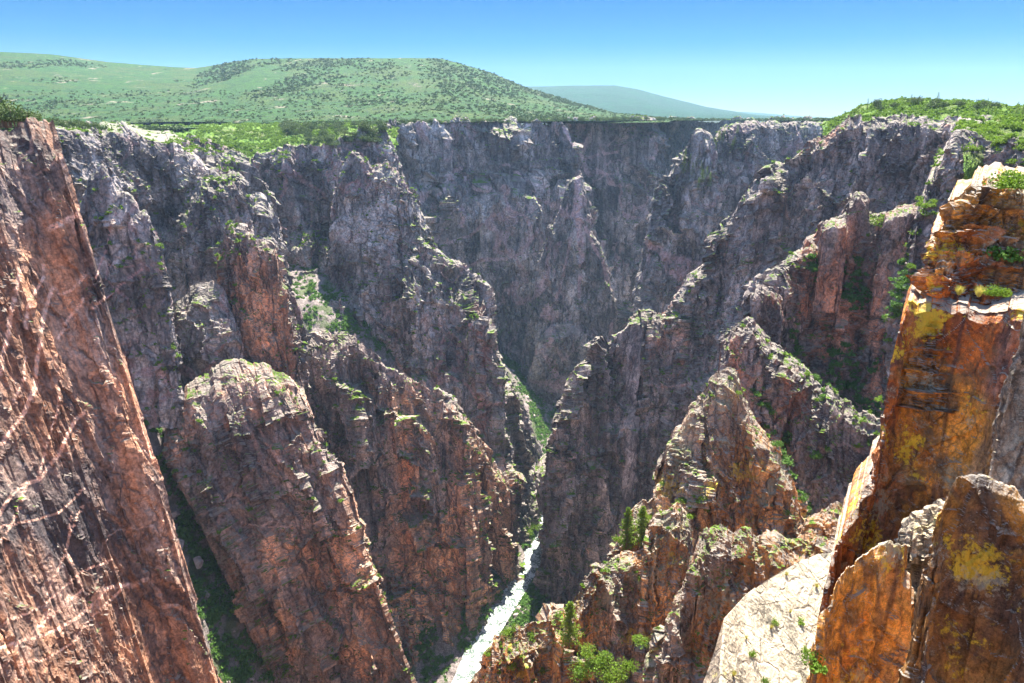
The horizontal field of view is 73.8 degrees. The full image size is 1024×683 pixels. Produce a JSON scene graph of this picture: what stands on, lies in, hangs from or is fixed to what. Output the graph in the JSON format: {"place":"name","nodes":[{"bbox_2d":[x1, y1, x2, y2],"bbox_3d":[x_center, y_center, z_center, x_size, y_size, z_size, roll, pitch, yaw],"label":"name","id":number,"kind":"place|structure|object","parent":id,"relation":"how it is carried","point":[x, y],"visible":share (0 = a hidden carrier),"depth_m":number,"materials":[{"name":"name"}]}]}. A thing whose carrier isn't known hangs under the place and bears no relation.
{"place":"outdoors","nodes":[
{"label":"outdoors","id":0,"kind":"place"},
{"bbox_2d":[0,117,222,682],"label":"canyon wall","id":1,"kind":"structure","parent":0,"point":[96,585],"depth_m":273.47,"materials":[{"name":"stone"}]},
{"bbox_2d":[0,95,12,114],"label":"juniper tree","id":2,"kind":"object","parent":1,"relation":"on","point":[8,105],"visible":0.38,"depth_m":293.22,"materials":[{"name":"green plant"}]},
{"bbox_2d":[0,105,17,127],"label":"juniper tree","id":3,"kind":"object","parent":1,"relation":"on","point":[1,114],"visible":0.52,"depth_m":289.36,"materials":[{"name":"green plant"}]},
{"bbox_2d":[0,105,31,127],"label":"juniper tree","id":4,"kind":"object","parent":1,"relation":"on","point":[13,117],"visible":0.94,"depth_m":289.19,"materials":[{"name":"green plant"}]},
{"bbox_2d":[2,100,31,127],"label":"juniper tree","id":5,"kind":"object","parent":1,"relation":"on","point":[6,124],"visible":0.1,"depth_m":318.22,"materials":[{"name":"green plant"}]},
{"bbox_2d":[16,109,44,121],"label":"juniper tree","id":6,"kind":"object","parent":1,"relation":"on","point":[33,115],"visible":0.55,"depth_m":293.05,"materials":[{"name":"green plant"}]},
{"bbox_2d":[55,120,219,312],"bbox_3d":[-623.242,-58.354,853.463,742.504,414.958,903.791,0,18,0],"label":"canyon wall","id":7,"kind":"structure","parent":0,"point":[174,171],"depth_m":656.55,"materials":[{"name":"stone"}]},
{"bbox_2d":[54,119,69,126],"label":"juniper tree","id":8,"kind":"object","parent":7,"relation":"on","point":[61,122],"visible":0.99,"depth_m":615.61,"materials":[{"name":"green plant"}]},
{"bbox_2d":[65,118,83,126],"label":"juniper tree","id":9,"kind":"object","parent":7,"relation":"on","point":[72,122],"visible":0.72,"depth_m":657.95,"materials":[{"name":"green plant"}]},
{"bbox_2d":[174,280,243,390],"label":"rock buttress","id":10,"kind":"object","parent":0,"point":[207,331],"visible":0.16,"depth_m":576.26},
{"bbox_2d":[154,134,291,291],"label":"canyon wall","id":11,"kind":"structure","parent":0,"point":[250,173],"depth_m":737.81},
{"bbox_2d":[135,123,397,163],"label":"scrub slope","id":12,"kind":"structure","parent":0,"point":[254,141],"depth_m":1074.11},
{"bbox_2d":[303,131,313,136],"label":"juniper tree","id":13,"kind":"object","parent":12,"relation":"on","point":[307,134],"visible":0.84,"depth_m":1058.01,"materials":[{"name":"green plant"}]},
{"bbox_2d":[277,632,312,682],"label":"rock dome","id":14,"kind":"object","parent":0,"point":[299,671],"visible":0.06,"depth_m":524.42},
{"bbox_2d":[0,52,674,122],"bbox_3d":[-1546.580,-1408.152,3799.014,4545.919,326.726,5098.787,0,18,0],"label":"mesa","id":15,"kind":"structure","parent":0,"point":[113,77],"depth_m":2179.89,"materials":[{"name":"plant"}]},
{"bbox_2d":[0,57,833,130],"bbox_3d":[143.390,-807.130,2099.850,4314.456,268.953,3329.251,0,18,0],"label":"distant woods","id":16,"kind":"object","parent":15,"relation":"on","point":[489,78],"visible":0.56,"depth_m":2052.85,"materials":[{"name":"green plant"}]},
{"bbox_2d":[251,127,437,270],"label":"canyon wall","id":17,"kind":"structure","parent":0,"point":[304,196],"depth_m":915.11,"materials":[{"name":"stone"}]},
{"bbox_2d":[322,133,333,139],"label":"juniper tree","id":18,"kind":"object","parent":17,"relation":"on","point":[329,136],"visible":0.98,"depth_m":912.64,"materials":[{"name":"green plant"}]},
{"bbox_2d":[325,138,336,148],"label":"juniper tree","id":19,"kind":"object","parent":17,"relation":"on","point":[330,142],"visible":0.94,"depth_m":911.04,"materials":[{"name":"green plant"}]},
{"bbox_2d":[337,128,350,135],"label":"juniper tree","id":20,"kind":"object","parent":17,"relation":"on","point":[344,132],"visible":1,"depth_m":927.92,"materials":[{"name":"green plant"}]},
{"bbox_2d":[367,126,379,132],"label":"juniper tree","id":21,"kind":"object","parent":17,"relation":"on","point":[374,131],"visible":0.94,"depth_m":948.99,"materials":[{"name":"green plant"}]},
{"bbox_2d":[370,137,382,144],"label":"juniper tree","id":22,"kind":"object","parent":17,"relation":"on","point":[377,140],"visible":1,"depth_m":941.36,"materials":[{"name":"green plant"}]},
{"bbox_2d":[376,121,386,127],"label":"juniper tree","id":23,"kind":"object","parent":17,"relation":"on","point":[380,125],"visible":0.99,"depth_m":954.95,"materials":[{"name":"green plant"}]},
{"bbox_2d":[143,265,565,682],"bbox_3d":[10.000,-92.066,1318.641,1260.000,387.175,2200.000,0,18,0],"label":"canyon floor","id":24,"kind":"structure","parent":0,"point":[438,646],"depth_m":689.50,"materials":[{"name":"soil"}]},
{"bbox_2d":[79,164,185,428],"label":"rock tower","id":25,"kind":"structure","parent":24,"relation":"on","point":[123,230],"depth_m":509.67,"materials":[{"name":"stone"}]},
{"bbox_2d":[171,511,179,517],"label":"boulder","id":26,"kind":"object","parent":24,"relation":"on","point":[175,514],"visible":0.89,"depth_m":522.37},
{"bbox_2d":[179,539,184,550],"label":"boulder","id":27,"kind":"object","parent":24,"relation":"on","point":[182,541],"visible":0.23,"depth_m":511.27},
{"bbox_2d":[193,556,203,568],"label":"boulder","id":28,"kind":"object","parent":24,"relation":"on","point":[198,561],"visible":1,"depth_m":512.27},
{"bbox_2d":[206,608,213,618],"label":"shrub","id":29,"kind":"object","parent":24,"relation":"on","point":[208,613],"visible":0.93,"depth_m":499.27,"materials":[{"name":"green plant"}]},
{"bbox_2d":[211,644,220,655],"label":"shrub","id":30,"kind":"object","parent":24,"relation":"on","point":[213,650],"visible":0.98,"depth_m":487.74,"materials":[{"name":"green plant"}]},
{"bbox_2d":[221,673,232,682],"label":"shrub","id":31,"kind":"object","parent":24,"relation":"on","point":[227,676],"visible":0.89,"depth_m":483.33,"materials":[{"name":"green plant"}]},
{"bbox_2d":[168,170,293,302],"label":"rock dome","id":32,"kind":"object","parent":24,"relation":"on","point":[210,225],"visible":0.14,"depth_m":654.86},
{"bbox_2d":[216,221,311,406],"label":"rock pillar","id":33,"kind":"object","parent":24,"relation":"on","point":[260,291],"visible":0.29,"depth_m":598.80,"materials":[{"name":"stone"}]},
{"bbox_2d":[161,358,416,682],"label":"rock dome","id":34,"kind":"object","parent":24,"relation":"on","point":[289,564],"visible":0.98,"depth_m":522.18,"materials":[{"name":"stone"}]},
{"bbox_2d":[327,151,424,339],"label":"rock tower","id":35,"kind":"structure","parent":24,"relation":"on","point":[383,187],"depth_m":850.29,"materials":[{"name":"stone"}]},
{"bbox_2d":[327,212,370,290],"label":"rock buttress","id":36,"kind":"object","parent":35,"relation":"attached to","point":[345,237],"visible":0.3,"depth_m":851.56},
{"bbox_2d":[305,330,527,668],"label":"rock ridge","id":37,"kind":"object","parent":24,"relation":"on","point":[398,506],"visible":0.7,"depth_m":698.02,"materials":[{"name":"stone"}]},
{"bbox_2d":[287,286,314,412],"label":"rock spire","id":38,"kind":"object","parent":37,"relation":"on","point":[304,335],"visible":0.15,"depth_m":668.64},
{"bbox_2d":[8,96,1023,682],"bbox_3d":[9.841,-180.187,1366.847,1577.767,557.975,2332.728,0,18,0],"label":"ledge shrubs","id":39,"kind":"object","parent":24,"relation":"on","point":[918,108],"visible":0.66,"depth_m":672.32,"materials":[{"name":"green plant"}]},
{"bbox_2d":[144,253,910,682],"bbox_3d":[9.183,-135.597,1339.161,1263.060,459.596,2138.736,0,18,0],"label":"gully shrubs","id":40,"kind":"object","parent":24,"relation":"on","point":[186,525],"visible":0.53,"depth_m":529.14,"materials":[{"name":"green plant"}]},
{"bbox_2d":[467,501,695,682],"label":"rock ridge","id":41,"kind":"object","parent":24,"relation":"on","point":[619,607],"visible":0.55,"depth_m":244.64,"materials":[{"name":"stone"}]},
{"bbox_2d":[503,626,512,637],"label":"shrub","id":42,"kind":"object","parent":41,"relation":"on","point":[510,634],"visible":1,"depth_m":242.16,"materials":[{"name":"green plant"}]},
{"bbox_2d":[506,662,517,670],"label":"shrub","id":43,"kind":"object","parent":41,"relation":"on","point":[511,666],"visible":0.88,"depth_m":237.47,"materials":[{"name":"green plant"}]},
{"bbox_2d":[510,623,519,631],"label":"shrub","id":44,"kind":"object","parent":41,"relation":"on","point":[512,628],"visible":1,"depth_m":242.59,"materials":[{"name":"green plant"}]},
{"bbox_2d":[554,600,584,651],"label":"fir tree","id":45,"kind":"object","parent":41,"relation":"on","point":[568,619],"visible":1,"depth_m":233.82,"materials":[{"name":"green plant"}]},
{"bbox_2d":[567,660,592,682],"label":"oak tree","id":46,"kind":"object","parent":41,"relation":"on","point":[580,674],"visible":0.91,"depth_m":207.23,"materials":[{"name":"green plant"}]},
{"bbox_2d":[580,641,596,657],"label":"oak tree","id":47,"kind":"object","parent":41,"relation":"on","point":[587,652],"visible":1,"depth_m":204.64,"materials":[{"name":"green plant"}]},
{"bbox_2d":[575,651,615,679],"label":"oak tree","id":48,"kind":"object","parent":41,"relation":"on","point":[592,663],"visible":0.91,"depth_m":205.06,"materials":[{"name":"green plant"}]},
{"bbox_2d":[595,648,614,667],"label":"oak tree","id":49,"kind":"object","parent":41,"relation":"on","point":[603,657],"visible":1,"depth_m":205.34,"materials":[{"name":"green plant"}]},
{"bbox_2d":[597,664,628,682],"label":"oak tree","id":50,"kind":"object","parent":41,"relation":"on","point":[611,676],"visible":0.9,"depth_m":207.43,"materials":[{"name":"green plant"}]},
{"bbox_2d":[617,658,638,673],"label":"oak tree","id":51,"kind":"object","parent":41,"relation":"on","point":[626,666],"visible":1,"depth_m":205.88,"materials":[{"name":"green plant"}]},
{"bbox_2d":[632,506,649,547],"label":"fir tree","id":52,"kind":"object","parent":41,"relation":"on","point":[641,521],"visible":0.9,"depth_m":254.88,"materials":[{"name":"green plant"}]},
{"bbox_2d":[631,634,650,648],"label":"oak tree","id":53,"kind":"object","parent":41,"relation":"on","point":[639,640],"visible":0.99,"depth_m":203.21,"materials":[{"name":"green plant"}]},
{"bbox_2d":[607,367,809,559],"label":"rock ridge","id":54,"kind":"object","parent":24,"relation":"on","point":[721,455],"visible":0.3,"depth_m":276.13,"materials":[{"name":"stone"}]},
{"bbox_2d":[618,507,634,549],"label":"fir tree","id":55,"kind":"object","parent":54,"relation":"on","point":[627,539],"visible":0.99,"depth_m":269.95,"materials":[{"name":"green plant"}]},
{"bbox_2d":[770,440,783,447],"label":"shrub","id":56,"kind":"object","parent":54,"relation":"on","point":[778,443],"visible":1,"depth_m":279.37,"materials":[{"name":"green plant"}]},
{"bbox_2d":[781,454,793,464],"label":"shrub","id":57,"kind":"object","parent":54,"relation":"on","point":[787,461],"visible":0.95,"depth_m":278.00,"materials":[{"name":"green plant"}]},
{"bbox_2d":[797,491,808,502],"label":"shrub","id":58,"kind":"object","parent":54,"relation":"on","point":[801,498],"visible":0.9,"depth_m":283.86,"materials":[{"name":"green plant"}]},
{"bbox_2d":[718,316,880,516],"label":"rock ridge","id":59,"kind":"object","parent":24,"relation":"on","point":[790,395],"visible":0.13,"depth_m":329.18,"materials":[{"name":"stone"}]},
{"bbox_2d":[741,191,917,417],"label":"rock ridge","id":60,"kind":"object","parent":24,"relation":"on","point":[790,284],"visible":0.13,"depth_m":404.46,"materials":[{"name":"stone"}]},
{"bbox_2d":[751,283,784,344],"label":"rock pillar","id":61,"kind":"object","parent":60,"relation":"on","point":[768,316],"visible":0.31,"depth_m":386.25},
{"bbox_2d":[812,218,847,312],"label":"rock block","id":62,"kind":"object","parent":60,"relation":"on","point":[833,245],"visible":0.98,"depth_m":393.39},
{"bbox_2d":[845,192,867,285],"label":"rock spire","id":63,"kind":"object","parent":60,"relation":"on","point":[857,209],"visible":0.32,"depth_m":402.21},
{"bbox_2d":[870,213,884,226],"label":"shrub","id":64,"kind":"object","parent":60,"relation":"on","point":[879,218],"visible":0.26,"depth_m":400.38,"materials":[{"name":"green plant"}]},
{"bbox_2d":[870,204,916,315],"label":"rock block","id":65,"kind":"object","parent":60,"relation":"on","point":[896,226],"visible":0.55,"depth_m":386.83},
{"bbox_2d":[293,242,541,547],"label":"rock ridge","id":66,"kind":"object","parent":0,"point":[446,367],"visible":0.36,"depth_m":830.22,"materials":[{"name":"stone"}]},
{"bbox_2d":[147,118,802,127],"bbox_3d":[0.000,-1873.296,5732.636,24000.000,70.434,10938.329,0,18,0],"label":"plateau","id":67,"kind":"structure","parent":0,"point":[196,123],"depth_m":1872.90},
{"bbox_2d":[452,515,542,682],"bbox_3d":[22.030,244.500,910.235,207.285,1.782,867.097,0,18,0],"label":"river","id":68,"kind":"structure","parent":0,"point":[469,666],"depth_m":744.57,"materials":[{"name":"liquid"}]},
{"bbox_2d":[457,192,545,364],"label":"rock buttress","id":69,"kind":"object","parent":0,"point":[488,218],"visible":0.18,"depth_m":1306.23,"materials":[{"name":"stone"}]},
{"bbox_2d":[374,116,632,344],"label":"canyon wall","id":70,"kind":"structure","parent":0,"point":[423,147],"depth_m":1299.72,"materials":[{"name":"stone"}]},
{"bbox_2d":[0,0,1023,124],"label":"sky","id":71,"kind":"structure","parent":0,"point":[814,58],"materials":[{"name":"blue"}]},
{"bbox_2d":[506,372,542,463],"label":"rock buttress","id":72,"kind":"object","parent":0,"point":[533,446],"visible":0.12,"depth_m":1006.06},
{"bbox_2d":[526,323,588,406],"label":"rock buttress","id":73,"kind":"object","parent":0,"point":[561,352],"visible":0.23,"depth_m":1240.81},
{"bbox_2d":[520,175,617,376],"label":"rock fin","id":74,"kind":"object","parent":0,"point":[570,273],"visible":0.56,"depth_m":1258.69,"materials":[{"name":"stone"}]},
{"bbox_2d":[548,115,669,311],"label":"canyon wall","id":75,"kind":"structure","parent":0,"point":[603,164],"depth_m":1534.20,"materials":[{"name":"stone"}]},
{"bbox_2d":[528,85,785,118],"bbox_3d":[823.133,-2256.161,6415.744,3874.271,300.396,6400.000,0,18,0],"label":"mesa","id":76,"kind":"structure","parent":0,"point":[617,99],"depth_m":5463.18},
{"bbox_2d":[629,120,825,318],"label":"rock fin","id":77,"kind":"object","parent":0,"point":[690,215],"visible":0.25,"depth_m":1056.16,"materials":[{"name":"stone"}]},
{"bbox_2d":[686,129,713,182],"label":"rock spire","id":78,"kind":"object","parent":77,"relation":"on","point":[700,135],"visible":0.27,"depth_m":1040.38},
{"bbox_2d":[642,523,833,682],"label":"rock fin","id":79,"kind":"object","parent":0,"point":[728,570],"visible":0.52,"depth_m":146.25,"materials":[{"name":"stone"}]},
{"bbox_2d":[657,115,822,175],"bbox_3d":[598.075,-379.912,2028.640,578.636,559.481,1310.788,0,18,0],"label":"canyon wall","id":80,"kind":"structure","parent":0,"point":[677,142],"depth_m":2324.53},
{"bbox_2d":[533,113,992,604],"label":"canyon wall","id":81,"kind":"structure","parent":0,"point":[893,156],"depth_m":711.10,"materials":[{"name":"stone"}]},
{"bbox_2d":[703,553,831,682],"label":"rock slab","id":82,"kind":"object","parent":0,"point":[752,613],"visible":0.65,"depth_m":71.09,"materials":[{"name":"stone"}]},
{"bbox_2d":[799,648,827,674],"bbox_3d":[15.413,16.252,34.853,1.330,0.664,1.512,5,19,14],"label":"shrub","id":83,"kind":"object","parent":82,"relation":"on","point":[818,668],"visible":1,"depth_m":34.75,"materials":[{"name":"green plant"}]},
{"bbox_2d":[741,112,819,117],"bbox_3d":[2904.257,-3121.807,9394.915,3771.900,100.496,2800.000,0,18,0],"label":"distant ridge","id":84,"kind":"structure","parent":0,"point":[766,114],"depth_m":10077.98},
{"bbox_2d":[797,501,841,541],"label":"rock slab","id":85,"kind":"object","parent":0,"point":[823,522],"visible":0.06,"depth_m":173.85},
{"bbox_2d":[806,540,913,682],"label":"rock pillar","id":86,"kind":"object","parent":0,"point":[863,631],"visible":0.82,"depth_m":37.23,"materials":[{"name":"stone"}]},
{"bbox_2d":[808,284,1023,666],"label":"rock wall","id":87,"kind":"structure","parent":0,"point":[916,460],"depth_m":48.28,"materials":[{"name":"stone"}]},
{"bbox_2d":[897,162,1023,412],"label":"stacked rock","id":88,"kind":"object","parent":87,"relation":"on","point":[974,214],"visible":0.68,"depth_m":48.94,"materials":[{"name":"stone"}]},
{"bbox_2d":[981,245,1023,262],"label":"shrub","id":89,"kind":"object","parent":88,"relation":"on","point":[1014,256],"visible":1,"depth_m":48.03,"materials":[{"name":"green plant"}]},
{"bbox_2d":[982,169,1023,190],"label":"shrub","id":90,"kind":"object","parent":88,"relation":"on","point":[1007,181],"visible":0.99,"depth_m":48.54,"materials":[{"name":"green plant"}]},
{"bbox_2d":[956,284,965,294],"bbox_3d":[31.023,-3.566,47.294,0.714,0.697,0.722,-17,25,-41],"label":"grass tuft","id":91,"kind":"object","parent":87,"relation":"on","point":[959,291],"visible":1,"depth_m":47.23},
{"bbox_2d":[975,285,985,296],"bbox_3d":[31.727,-3.433,46.307,0.796,0.800,0.815,-7,20,-21],"label":"grass tuft","id":92,"kind":"object","parent":87,"relation":"on","point":[978,291],"visible":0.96,"depth_m":46.25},
{"bbox_2d":[981,283,1011,296],"bbox_3d":[32.150,-3.410,45.162,1.741,0.816,1.247,12,22,31],"label":"shrub","id":93,"kind":"object","parent":87,"relation":"on","point":[1002,292],"visible":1,"depth_m":45.05,"materials":[{"name":"green plant"}]},
{"bbox_2d":[822,100,1015,135],"bbox_3d":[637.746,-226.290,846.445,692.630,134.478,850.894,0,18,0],"label":"rim hill","id":94,"kind":"structure","parent":0,"point":[943,115],"depth_m":637.60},
{"bbox_2d":[906,97,920,102],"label":"juniper tree","id":95,"kind":"object","parent":94,"relation":"on","point":[914,100],"visible":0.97,"depth_m":645.79,"materials":[{"name":"green plant"}]},
{"bbox_2d":[925,100,938,106],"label":"juniper tree","id":96,"kind":"object","parent":94,"relation":"on","point":[933,105],"visible":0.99,"depth_m":616.92,"materials":[{"name":"green plant"}]},
{"bbox_2d":[939,101,949,108],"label":"juniper tree","id":97,"kind":"object","parent":94,"relation":"on","point":[941,104],"visible":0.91,"depth_m":617.78,"materials":[{"name":"green plant"}]},
{"bbox_2d":[952,100,965,105],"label":"juniper tree","id":98,"kind":"object","parent":94,"relation":"on","point":[960,102],"visible":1,"depth_m":618.03,"materials":[{"name":"green plant"}]},
{"bbox_2d":[971,103,983,108],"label":"juniper tree","id":99,"kind":"object","parent":94,"relation":"on","point":[976,105],"visible":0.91,"depth_m":608.22,"materials":[{"name":"green plant"}]},
{"bbox_2d":[984,100,996,107],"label":"juniper tree","id":100,"kind":"object","parent":94,"relation":"on","point":[993,104],"visible":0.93,"depth_m":601.87,"materials":[{"name":"green plant"}]},
{"bbox_2d":[894,499,944,634],"bbox_3d":[27.890,19.773,43.105,9.845,19.581,21.242,16,24,39],"label":"rock slab","id":101,"kind":"object","parent":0,"point":[915,532],"visible":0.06,"depth_m":43.28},
{"bbox_2d":[881,118,1023,415],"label":"canyon wall","id":102,"kind":"structure","parent":0,"point":[946,174],"depth_m":322.53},
{"bbox_2d":[890,300,903,306],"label":"shrub","id":103,"kind":"object","parent":102,"relation":"on","point":[896,303],"visible":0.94,"depth_m":321.29,"materials":[{"name":"green plant"}]},
{"bbox_2d":[894,283,909,289],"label":"shrub","id":104,"kind":"object","parent":102,"relation":"on","point":[902,287],"visible":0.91,"depth_m":321.67,"materials":[{"name":"green plant"}]},
{"bbox_2d":[906,262,915,268],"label":"shrub","id":105,"kind":"object","parent":102,"relation":"on","point":[913,266],"visible":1,"depth_m":321.46,"materials":[{"name":"green plant"}]},
{"bbox_2d":[923,202,935,207],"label":"shrub","id":106,"kind":"object","parent":102,"relation":"on","point":[930,204],"visible":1,"depth_m":321.18,"materials":[{"name":"green plant"}]},
{"bbox_2d":[1002,133,1018,138],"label":"shrub","id":107,"kind":"object","parent":102,"relation":"on","point":[1008,136],"visible":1,"depth_m":310.25,"materials":[{"name":"green plant"}]},
{"bbox_2d":[1005,158,1017,163],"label":"shrub","id":108,"kind":"object","parent":102,"relation":"on","point":[1011,161],"visible":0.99,"depth_m":305.51,"materials":[{"name":"green plant"}]},
{"bbox_2d":[898,474,1023,682],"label":"rock pillar","id":109,"kind":"object","parent":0,"point":[968,622],"visible":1,"depth_m":23.01,"materials":[{"name":"stone"}]},
{"bbox_2d":[962,120,1023,179],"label":"scrub slope","id":110,"kind":"structure","parent":0,"point":[972,162],"depth_m":313.32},
{"bbox_2d":[984,120,999,125],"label":"shrub","id":111,"kind":"object","parent":110,"relation":"on","point":[995,123],"visible":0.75,"depth_m":356.10,"materials":[{"name":"green plant"}]},
{"bbox_2d":[988,314,1023,498],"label":"rock wall","id":112,"kind":"structure","parent":0,"point":[1007,461],"depth_m":34.19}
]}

